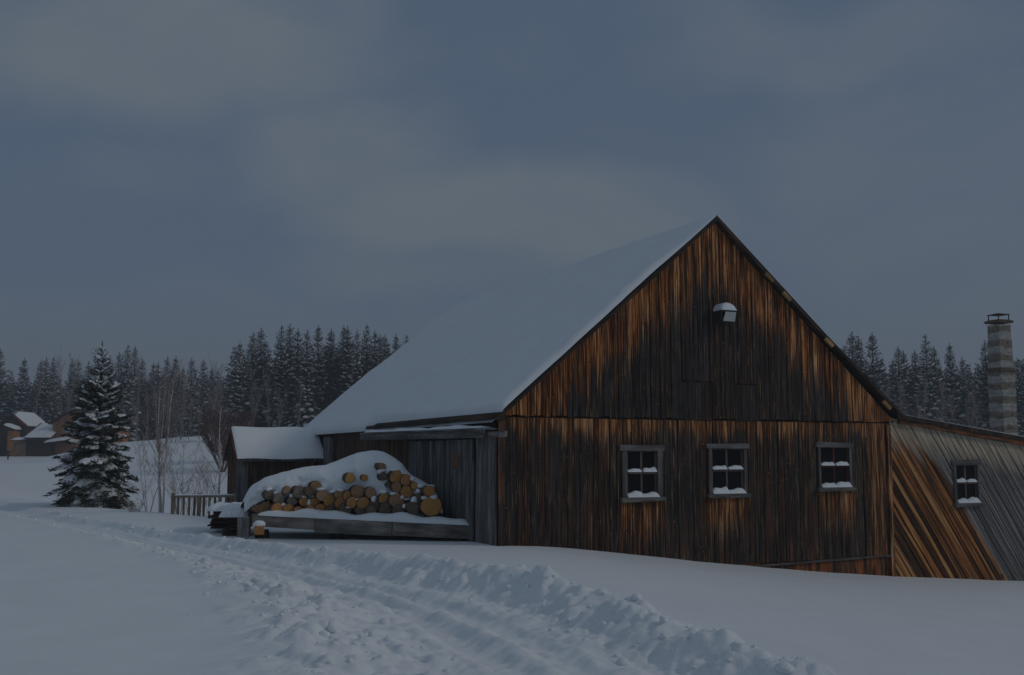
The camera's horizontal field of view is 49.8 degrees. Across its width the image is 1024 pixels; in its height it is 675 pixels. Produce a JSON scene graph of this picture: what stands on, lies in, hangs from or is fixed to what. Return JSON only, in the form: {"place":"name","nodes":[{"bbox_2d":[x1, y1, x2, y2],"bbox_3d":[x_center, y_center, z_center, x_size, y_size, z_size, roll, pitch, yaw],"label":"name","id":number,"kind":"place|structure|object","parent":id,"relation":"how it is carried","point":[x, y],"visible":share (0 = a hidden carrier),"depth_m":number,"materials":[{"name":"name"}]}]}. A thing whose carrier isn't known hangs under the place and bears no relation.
{"place":"outdoors","nodes":[
{"label":"outdoors","id":0,"kind":"place"},
{"bbox_2d":[0,436,1023,674],"bbox_3d":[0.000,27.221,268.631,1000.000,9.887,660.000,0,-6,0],"label":"snow ground","id":1,"kind":"structure","parent":0,"point":[74,601],"depth_m":12.78,"materials":[{"name":"snow"}]},
{"bbox_2d":[0,348,13,423],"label":"spruce tree","id":2,"kind":"object","parent":1,"relation":"on","point":[3,385],"visible":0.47,"depth_m":146.30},
{"bbox_2d":[7,358,35,416],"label":"spruce tree","id":3,"kind":"object","parent":1,"relation":"on","point":[20,400],"visible":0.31,"depth_m":143.57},
{"bbox_2d":[0,411,44,455],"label":"cottage","id":4,"kind":"structure","parent":1,"relation":"on","point":[19,424],"depth_m":123.57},
{"bbox_2d":[11,423,55,456],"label":"farm shed","id":5,"kind":"structure","parent":1,"relation":"on","point":[31,443],"depth_m":116.46,"materials":[{"name":"wood"}]},
{"bbox_2d":[30,360,44,414],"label":"spruce tree","id":6,"kind":"object","parent":1,"relation":"on","point":[38,377],"visible":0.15,"depth_m":147.58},
{"bbox_2d":[24,364,50,418],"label":"bare tree","id":7,"kind":"object","parent":1,"relation":"on","point":[38,393],"visible":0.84,"depth_m":139.23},
{"bbox_2d":[31,357,57,422],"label":"spruce tree","id":8,"kind":"object","parent":1,"relation":"on","point":[44,392],"visible":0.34,"depth_m":144.59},
{"bbox_2d":[38,358,65,422],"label":"spruce tree","id":9,"kind":"object","parent":1,"relation":"on","point":[53,370],"visible":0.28,"depth_m":146.09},
{"bbox_2d":[47,347,82,415],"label":"bare tree","id":10,"kind":"object","parent":1,"relation":"on","point":[67,394],"visible":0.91,"depth_m":139.50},
{"bbox_2d":[60,358,75,412],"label":"spruce tree","id":11,"kind":"object","parent":1,"relation":"on","point":[67,383],"visible":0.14,"depth_m":150.32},
{"bbox_2d":[65,359,83,409],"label":"spruce tree","id":12,"kind":"object","parent":1,"relation":"on","point":[76,396],"visible":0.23,"depth_m":141.51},
{"bbox_2d":[44,407,132,454],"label":"farm house","id":13,"kind":"structure","parent":1,"relation":"on","point":[61,447],"depth_m":117.44,"materials":[{"name":"brown wood"}]},
{"bbox_2d":[43,341,139,509],"bbox_3d":[-12.729,3.371,33.960,3.645,6.569,3.478,3,-7,-23],"label":"spruce tree","id":14,"kind":"object","parent":1,"relation":"on","point":[95,459],"visible":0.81,"depth_m":33.46,"materials":[{"name":"plant"}]},
{"bbox_2d":[111,352,124,409],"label":"spruce tree","id":15,"kind":"object","parent":1,"relation":"on","point":[119,359],"visible":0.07,"depth_m":150.03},
{"bbox_2d":[113,346,144,441],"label":"spruce tree","id":16,"kind":"object","parent":1,"relation":"on","point":[126,401],"visible":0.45,"depth_m":141.53,"materials":[{"name":"plant"}]},
{"bbox_2d":[120,346,139,403],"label":"spruce tree","id":17,"kind":"object","parent":1,"relation":"on","point":[135,353],"visible":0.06,"depth_m":151.36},
{"bbox_2d":[121,353,147,440],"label":"bare tree","id":18,"kind":"object","parent":1,"relation":"on","point":[138,383],"visible":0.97,"depth_m":138.45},
{"bbox_2d":[130,358,148,438],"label":"spruce tree","id":19,"kind":"object","parent":1,"relation":"on","point":[142,399],"visible":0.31,"depth_m":148.75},
{"bbox_2d":[140,362,160,440],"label":"spruce tree","id":20,"kind":"object","parent":1,"relation":"on","point":[149,400],"visible":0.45,"depth_m":144.31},
{"bbox_2d":[140,362,169,440],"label":"spruce tree","id":21,"kind":"object","parent":1,"relation":"on","point":[151,428],"visible":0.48,"depth_m":144.01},
{"bbox_2d":[131,430,178,511],"bbox_3d":[-10.822,4.130,33.221,1.614,2.731,1.506,1,-6,-9],"label":"bare sapling","id":22,"kind":"object","parent":1,"relation":"on","point":[143,461],"visible":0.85,"depth_m":33.15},
{"bbox_2d":[145,359,170,437],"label":"bare tree","id":23,"kind":"object","parent":1,"relation":"on","point":[158,393],"visible":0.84,"depth_m":88.18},
{"bbox_2d":[159,356,172,428],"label":"spruce tree","id":24,"kind":"object","parent":1,"relation":"on","point":[167,363],"visible":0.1,"depth_m":148.87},
{"bbox_2d":[137,359,195,512],"bbox_3d":[-9.295,2.655,29.345,1.478,4.391,1.113,-2,-7,21],"label":"birch tree","id":25,"kind":"object","parent":1,"relation":"on","point":[161,500],"visible":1,"depth_m":29.30,"materials":[{"name":"brown plant"}]},
{"bbox_2d":[162,359,181,438],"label":"spruce tree","id":26,"kind":"object","parent":1,"relation":"on","point":[172,371],"visible":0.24,"depth_m":146.49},
{"bbox_2d":[155,415,196,513],"bbox_3d":[-10.063,3.886,32.869,1.272,3.248,1.510,2,-7,-20],"label":"bare sapling","id":27,"kind":"object","parent":1,"relation":"on","point":[173,475],"visible":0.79,"depth_m":32.75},
{"bbox_2d":[169,369,192,437],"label":"spruce tree","id":28,"kind":"object","parent":1,"relation":"on","point":[180,391],"visible":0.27,"depth_m":144.21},
{"bbox_2d":[175,365,195,439],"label":"bare tree","id":29,"kind":"object","parent":1,"relation":"on","point":[184,399],"visible":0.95,"depth_m":83.98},
{"bbox_2d":[175,359,205,436],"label":"spruce tree","id":30,"kind":"object","parent":1,"relation":"on","point":[192,389],"visible":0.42,"depth_m":142.55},
{"bbox_2d":[170,450,210,514],"bbox_3d":[-10.330,4.854,35.626,1.286,2.437,1.085,5,-8,-40],"label":"bare sapling","id":31,"kind":"object","parent":1,"relation":"on","point":[193,482],"visible":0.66,"depth_m":35.60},
{"bbox_2d":[193,359,212,435],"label":"spruce tree","id":32,"kind":"object","parent":1,"relation":"on","point":[203,387],"visible":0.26,"depth_m":146.43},
{"bbox_2d":[171,493,235,515],"bbox_3d":[-7.946,4.480,28.423,1.646,0.937,0.117,1,-6,-11],"label":"railing fence","id":33,"kind":"object","parent":1,"relation":"on","point":[198,496],"visible":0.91,"depth_m":28.39,"materials":[{"name":"grey wood"}]},
{"bbox_2d":[189,439,222,515],"bbox_3d":[-10.652,4.973,38.098,1.079,2.967,1.620,-2,-7,19],"label":"bare sapling","id":34,"kind":"object","parent":1,"relation":"on","point":[208,468],"visible":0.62,"depth_m":38.26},
{"bbox_2d":[196,393,232,501],"bbox_3d":[-8.519,3.436,31.594,1.201,3.752,1.302,2,-6,-17],"label":"birch tree","id":35,"kind":"object","parent":1,"relation":"on","point":[220,460],"visible":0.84,"depth_m":31.52,"materials":[{"name":"brown plant"}]},
{"bbox_2d":[199,409,231,439],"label":"bare shrub","id":36,"kind":"object","parent":1,"relation":"on","point":[206,417],"visible":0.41,"depth_m":79.62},
{"bbox_2d":[207,353,227,434],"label":"bare tree","id":37,"kind":"object","parent":1,"relation":"on","point":[220,379],"visible":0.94,"depth_m":138.05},
{"bbox_2d":[193,415,247,471],"bbox_3d":[-16.178,6.039,61.624,3.041,3.352,2.821,1,-6,-7],"label":"bare shrub","id":38,"kind":"object","parent":1,"relation":"on","point":[205,432],"visible":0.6,"depth_m":61.24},
{"bbox_2d":[205,502,254,528],"bbox_3d":[-5.738,3.642,22.685,0.954,0.505,1.489,1,-6,-7],"label":"lumber stack","id":39,"kind":"object","parent":1,"relation":"on","point":[217,521],"visible":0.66,"depth_m":22.05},
{"bbox_2d":[206,404,260,446],"bbox_3d":[-16.620,5.801,65.749,3.103,3.688,3.345,0,-6,-3],"label":"bare shrub","id":40,"kind":"object","parent":1,"relation":"on","point":[245,419],"visible":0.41,"depth_m":64.99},
{"bbox_2d":[219,508,251,535],"bbox_3d":[-5.416,3.607,21.585,0.576,0.508,0.673,1,-6,-7],"label":"lumber stack","id":41,"kind":"object","parent":1,"relation":"on","point":[230,516],"visible":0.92,"depth_m":21.36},
{"bbox_2d":[219,342,256,430],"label":"spruce tree","id":42,"kind":"object","parent":1,"relation":"on","point":[237,397],"visible":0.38,"depth_m":100.49,"materials":[{"name":"plant"}]},
{"bbox_2d":[240,332,265,426],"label":"spruce tree","id":43,"kind":"object","parent":1,"relation":"on","point":[249,358],"visible":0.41,"depth_m":102.76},
{"bbox_2d":[245,366,269,425],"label":"bare tree","id":44,"kind":"object","parent":1,"relation":"on","point":[250,374],"visible":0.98,"depth_m":94.94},
{"bbox_2d":[252,520,265,534],"bbox_3d":[-4.634,3.481,20.188,0.239,0.256,0.170,2,-6,-17],"label":"wood block","id":45,"kind":"object","parent":1,"relation":"on","point":[258,525],"depth_m":20.12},
{"bbox_2d":[245,328,273,425],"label":"spruce tree","id":46,"kind":"object","parent":1,"relation":"on","point":[263,363],"visible":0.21,"depth_m":105.06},
{"bbox_2d":[223,426,322,513],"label":"side shed","id":47,"kind":"structure","parent":1,"relation":"on","point":[252,455],"depth_m":29.18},
{"bbox_2d":[255,325,294,426],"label":"spruce tree","id":48,"kind":"object","parent":1,"relation":"on","point":[277,374],"visible":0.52,"depth_m":101.12,"materials":[{"name":"plant"}]},
{"bbox_2d":[266,326,299,426],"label":"spruce tree","id":49,"kind":"object","parent":1,"relation":"on","point":[289,342],"visible":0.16,"depth_m":103.21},
{"bbox_2d":[276,328,309,426],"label":"spruce tree","id":50,"kind":"object","parent":1,"relation":"on","point":[290,380],"visible":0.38,"depth_m":99.97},
{"bbox_2d":[287,330,323,426],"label":"spruce tree","id":51,"kind":"object","parent":1,"relation":"on","point":[310,413],"visible":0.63,"depth_m":97.97,"materials":[{"name":"plant"}]},
{"bbox_2d":[307,325,333,412],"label":"spruce tree","id":52,"kind":"object","parent":1,"relation":"on","point":[320,379],"visible":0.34,"depth_m":103.67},
{"bbox_2d":[318,328,340,407],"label":"spruce tree","id":53,"kind":"object","parent":1,"relation":"on","point":[330,366],"visible":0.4,"depth_m":104.34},
{"bbox_2d":[329,327,351,399],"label":"spruce tree","id":54,"kind":"object","parent":1,"relation":"on","point":[341,347],"visible":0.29,"depth_m":104.47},
{"bbox_2d":[328,325,357,404],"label":"spruce tree","id":55,"kind":"object","parent":1,"relation":"on","point":[343,367],"visible":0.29,"depth_m":103.79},
{"bbox_2d":[237,508,469,540],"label":"log deck","id":56,"kind":"structure","parent":1,"relation":"on","point":[336,524],"depth_m":20.31,"materials":[{"name":"wood"}]},
{"bbox_2d":[241,500,270,513],"bbox_3d":[-5.022,3.330,21.604,0.362,0.234,1.558,-19,2,-23],"label":"log","id":57,"kind":"object","parent":56,"relation":"on","point":[260,507],"visible":0.66,"depth_m":20.91,"materials":[{"name":"brown wood"}]},
{"bbox_2d":[295,505,314,508],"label":"log","id":58,"kind":"object","parent":56,"relation":"on","point":[307,506],"visible":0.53,"depth_m":20.67,"materials":[{"name":"brown wood"}]},
{"bbox_2d":[296,497,308,506],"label":"log","id":59,"kind":"object","parent":58,"relation":"on","point":[302,501],"visible":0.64,"depth_m":20.78,"materials":[{"name":"brown wood"}]},
{"bbox_2d":[290,486,304,498],"bbox_3d":[-4.328,2.994,21.486,0.242,0.248,1.558,-24,4,-25],"label":"log","id":60,"kind":"object","parent":59,"relation":"on","point":[297,492],"visible":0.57,"depth_m":20.78,"materials":[{"name":"grey wood"}]},
{"bbox_2d":[308,497,319,507],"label":"log","id":61,"kind":"object","parent":58,"relation":"on","point":[314,502],"visible":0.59,"depth_m":20.72,"materials":[{"name":"brown wood"}]},
{"bbox_2d":[312,490,327,500],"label":"log","id":62,"kind":"object","parent":61,"relation":"on","point":[320,495],"visible":0.57,"depth_m":20.69,"materials":[{"name":"brown wood"}]},
{"bbox_2d":[325,504,335,510],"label":"log","id":63,"kind":"object","parent":56,"relation":"on","point":[330,507],"visible":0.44,"depth_m":20.67,"materials":[{"name":"brown wood"}]},
{"bbox_2d":[320,494,334,506],"bbox_3d":[-3.718,3.147,21.444,0.235,0.259,1.558,40,-19,-13],"label":"log","id":64,"kind":"object","parent":63,"relation":"on","point":[329,499],"visible":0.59,"depth_m":20.73,"materials":[{"name":"brown wood"}]},
{"bbox_2d":[336,502,351,512],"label":"log","id":65,"kind":"object","parent":56,"relation":"on","point":[342,507],"visible":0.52,"depth_m":20.58,"materials":[{"name":"brown wood"}]},
{"bbox_2d":[345,497,357,507],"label":"log","id":66,"kind":"object","parent":65,"relation":"on","point":[351,502],"visible":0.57,"depth_m":20.55,"materials":[{"name":"brown wood"}]},
{"bbox_2d":[348,485,364,497],"bbox_3d":[-3.159,2.970,21.406,0.267,0.263,1.558,-43,9,-19],"label":"log","id":67,"kind":"object","parent":66,"relation":"on","point":[356,491],"visible":0.6,"depth_m":20.68,"materials":[{"name":"brown wood"}]},
{"bbox_2d":[350,506,364,514],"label":"log","id":68,"kind":"object","parent":56,"relation":"on","point":[356,510],"visible":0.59,"depth_m":20.58,"materials":[{"name":"brown wood"}]},
{"bbox_2d":[356,497,369,508],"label":"log","id":69,"kind":"object","parent":68,"relation":"on","point":[362,502],"visible":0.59,"depth_m":20.59,"materials":[{"name":"brown wood"}]},
{"bbox_2d":[363,486,375,497],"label":"log","id":70,"kind":"object","parent":69,"relation":"on","point":[370,492],"visible":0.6,"depth_m":20.62,"materials":[{"name":"brown wood"}]},
{"bbox_2d":[376,502,390,513],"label":"log","id":71,"kind":"object","parent":56,"relation":"on","point":[385,507],"visible":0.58,"depth_m":20.48,"materials":[{"name":"brown wood"}]},
{"bbox_2d":[387,494,403,506],"bbox_3d":[-2.438,3.119,21.209,0.290,0.283,1.558,-1,-5,-22],"label":"log","id":72,"kind":"object","parent":71,"relation":"on","point":[393,500],"visible":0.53,"depth_m":20.49,"materials":[{"name":"brown wood"}]},
{"bbox_2d":[389,481,400,491],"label":"log","id":73,"kind":"object","parent":72,"relation":"on","point":[395,486],"visible":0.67,"depth_m":20.52,"materials":[{"name":"brown wood"}]},
{"bbox_2d":[387,470,401,482],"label":"log","id":74,"kind":"object","parent":73,"relation":"on","point":[394,476],"visible":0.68,"depth_m":20.62,"materials":[{"name":"brown wood"}]},
{"bbox_2d":[404,501,418,514],"bbox_3d":[-2.114,3.228,21.073,0.228,0.248,1.558,-40,9,-21],"label":"log","id":75,"kind":"object","parent":56,"relation":"on","point":[412,508],"visible":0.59,"depth_m":20.36,"materials":[{"name":"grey wood"}]},
{"bbox_2d":[269,493,283,502],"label":"log","id":76,"kind":"object","parent":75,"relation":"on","point":[278,498],"visible":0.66,"depth_m":20.80,"materials":[{"name":"grey wood"}]},
{"bbox_2d":[241,451,442,516],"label":"snow","id":77,"kind":"structure","parent":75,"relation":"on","point":[328,477],"depth_m":21.10,"materials":[{"name":"snow"}]},
{"bbox_2d":[342,473,354,482],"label":"log","id":78,"kind":"object","parent":77,"relation":"on","point":[348,477],"visible":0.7,"depth_m":20.73,"materials":[{"name":"brown wood"}]},
{"bbox_2d":[266,469,437,508],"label":"snow clumps","id":79,"kind":"object","parent":75,"relation":"on","point":[385,491],"visible":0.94,"depth_m":20.57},
{"bbox_2d":[404,494,422,504],"bbox_3d":[-2.013,3.081,21.209,0.224,0.210,1.558,-40,8,-19],"label":"log","id":80,"kind":"object","parent":75,"relation":"on","point":[418,497],"visible":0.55,"depth_m":20.49,"materials":[{"name":"brown wood"}]},
{"bbox_2d":[399,485,412,497],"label":"log","id":81,"kind":"object","parent":80,"relation":"on","point":[406,491],"visible":0.55,"depth_m":20.55,"materials":[{"name":"brown wood"}]},
{"bbox_2d":[400,474,410,485],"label":"log","id":82,"kind":"object","parent":81,"relation":"on","point":[405,480],"visible":0.55,"depth_m":20.62,"materials":[{"name":"brown wood"}]},
{"bbox_2d":[418,497,441,515],"bbox_3d":[-1.738,3.202,21.107,0.404,0.368,1.558,-21,1,-20],"label":"log","id":83,"kind":"object","parent":56,"relation":"on","point":[429,506],"visible":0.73,"depth_m":20.38,"materials":[{"name":"brown wood"}]},
{"bbox_2d":[419,485,434,496],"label":"log","id":84,"kind":"object","parent":83,"relation":"on","point":[428,490],"visible":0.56,"depth_m":20.41,"materials":[{"name":"brown wood"}]},
{"bbox_2d":[346,329,366,388],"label":"spruce tree","id":85,"kind":"object","parent":1,"relation":"on","point":[356,365],"visible":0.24,"depth_m":97.84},
{"bbox_2d":[352,326,371,384],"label":"spruce tree","id":86,"kind":"object","parent":1,"relation":"on","point":[366,340],"visible":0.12,"depth_m":99.26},
{"bbox_2d":[364,330,383,372],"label":"spruce tree","id":87,"kind":"object","parent":1,"relation":"on","point":[374,360],"visible":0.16,"depth_m":98.57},
{"bbox_2d":[0,341,1023,438],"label":"forest","id":88,"kind":"object","parent":1,"relation":"on","point":[221,395],"visible":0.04,"depth_m":116.33,"materials":[{"name":"plant"}]},
{"bbox_2d":[305,215,1023,580],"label":"barn","id":89,"kind":"structure","parent":1,"relation":"on","point":[707,389],"depth_m":21.52,"materials":[{"name":"brown wood"}]},
{"bbox_2d":[408,439,474,541],"bbox_3d":[-1.435,3.229,21.525,0.053,2.420,3.542,3,-7,-24],"label":"sliding door","id":90,"kind":"structure","parent":89,"relation":"in","point":[448,465],"depth_m":20.99,"materials":[{"name":"wood"}]},
{"bbox_2d":[619,445,665,502],"bbox_3d":[2.396,2.504,20.295,0.955,1.048,0.143,3,-7,-24],"label":"window","id":91,"kind":"structure","parent":89,"relation":"in","point":[642,480],"depth_m":20.32,"materials":[{"name":"grey glass"}]},
{"bbox_2d":[705,444,751,497],"bbox_3d":[4.132,2.545,21.088,0.985,1.032,0.143,3,-7,-24],"label":"window","id":92,"kind":"structure","parent":89,"relation":"in","point":[727,463],"depth_m":21.12,"materials":[{"name":"grey glass"}]},
{"bbox_2d":[815,442,855,491],"bbox_3d":[6.498,2.598,22.164,0.945,0.994,0.143,3,-7,-24],"label":"window","id":93,"kind":"structure","parent":89,"relation":"in","point":[833,475],"depth_m":22.18,"materials":[{"name":"grey glass"}]},
{"bbox_2d":[951,459,984,506],"bbox_3d":[9.742,3.116,23.594,0.855,1.003,0.143,3,-7,-24],"label":"window","id":94,"kind":"structure","parent":89,"relation":"in","point":[966,473],"depth_m":23.62,"materials":[{"name":"grey glass"}]},
{"bbox_2d":[983,313,1017,434],"bbox_3d":[13.795,2.568,30.903,0.568,6.556,0.568,2,-7,-21],"label":"chimney","id":95,"kind":"object","parent":89,"relation":"on","point":[1002,398],"visible":0.53,"depth_m":30.89,"materials":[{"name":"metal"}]},
{"bbox_2d":[844,332,872,379],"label":"spruce tree","id":96,"kind":"object","parent":1,"relation":"on","point":[852,352],"visible":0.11,"depth_m":92.91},
{"bbox_2d":[853,337,870,378],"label":"spruce tree","id":97,"kind":"object","parent":1,"relation":"on","point":[861,366],"visible":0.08,"depth_m":93.07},
{"bbox_2d":[864,335,889,393],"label":"spruce tree","id":98,"kind":"object","parent":1,"relation":"on","point":[877,380],"visible":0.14,"depth_m":94.10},
{"bbox_2d":[889,378,911,414],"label":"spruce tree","id":99,"kind":"object","parent":1,"relation":"on","point":[901,399],"visible":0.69,"depth_m":81.56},
{"bbox_2d":[884,346,918,416],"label":"spruce tree","id":100,"kind":"object","parent":1,"relation":"on","point":[899,374],"visible":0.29,"depth_m":89.50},
{"bbox_2d":[900,350,911,413],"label":"spruce tree","id":101,"kind":"object","parent":1,"relation":"on","point":[905,369],"visible":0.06,"depth_m":94.30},
{"bbox_2d":[905,350,925,415],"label":"spruce tree","id":102,"kind":"object","parent":1,"relation":"on","point":[914,369],"visible":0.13,"depth_m":92.17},
{"bbox_2d":[909,334,949,457],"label":"spruce tree","id":103,"kind":"object","parent":1,"relation":"on","point":[924,370],"visible":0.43,"depth_m":88.01,"materials":[{"name":"plant"}]},
{"bbox_2d":[926,346,944,418],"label":"spruce tree","id":104,"kind":"object","parent":1,"relation":"on","point":[936,362],"visible":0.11,"depth_m":94.69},
{"bbox_2d":[932,371,953,422],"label":"conifer tree","id":105,"kind":"object","parent":1,"relation":"on","point":[942,405],"visible":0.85,"depth_m":82.66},
{"bbox_2d":[938,343,969,425],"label":"spruce tree","id":106,"kind":"object","parent":1,"relation":"on","point":[953,384],"visible":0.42,"depth_m":89.44,"materials":[{"name":"plant"}]},
{"bbox_2d":[956,358,975,426],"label":"spruce tree","id":107,"kind":"object","parent":1,"relation":"on","point":[964,393],"visible":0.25,"depth_m":93.45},
{"bbox_2d":[963,370,979,425],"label":"spruce tree","id":108,"kind":"object","parent":1,"relation":"on","point":[970,375],"visible":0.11,"depth_m":95.15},
{"bbox_2d":[962,387,981,427],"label":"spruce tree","id":109,"kind":"object","parent":1,"relation":"on","point":[972,395],"visible":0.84,"depth_m":81.72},
{"bbox_2d":[970,340,989,429],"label":"spruce tree","id":110,"kind":"object","parent":1,"relation":"on","point":[980,385],"visible":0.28,"depth_m":88.81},
{"bbox_2d":[977,356,989,429],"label":"spruce tree","id":111,"kind":"object","parent":1,"relation":"on","point":[987,410],"visible":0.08,"depth_m":88.09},
{"bbox_2d":[1014,359,1023,434],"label":"spruce tree","id":112,"kind":"object","parent":1,"relation":"on","point":[1017,376],"visible":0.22,"depth_m":94.34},
{"bbox_2d":[1017,366,1023,432],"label":"spruce tree","id":113,"kind":"object","parent":1,"relation":"on","point":[1021,404],"visible":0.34,"depth_m":92.33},
{"bbox_2d":[0,0,1023,405],"label":"sky","id":114,"kind":"structure","parent":0,"point":[186,180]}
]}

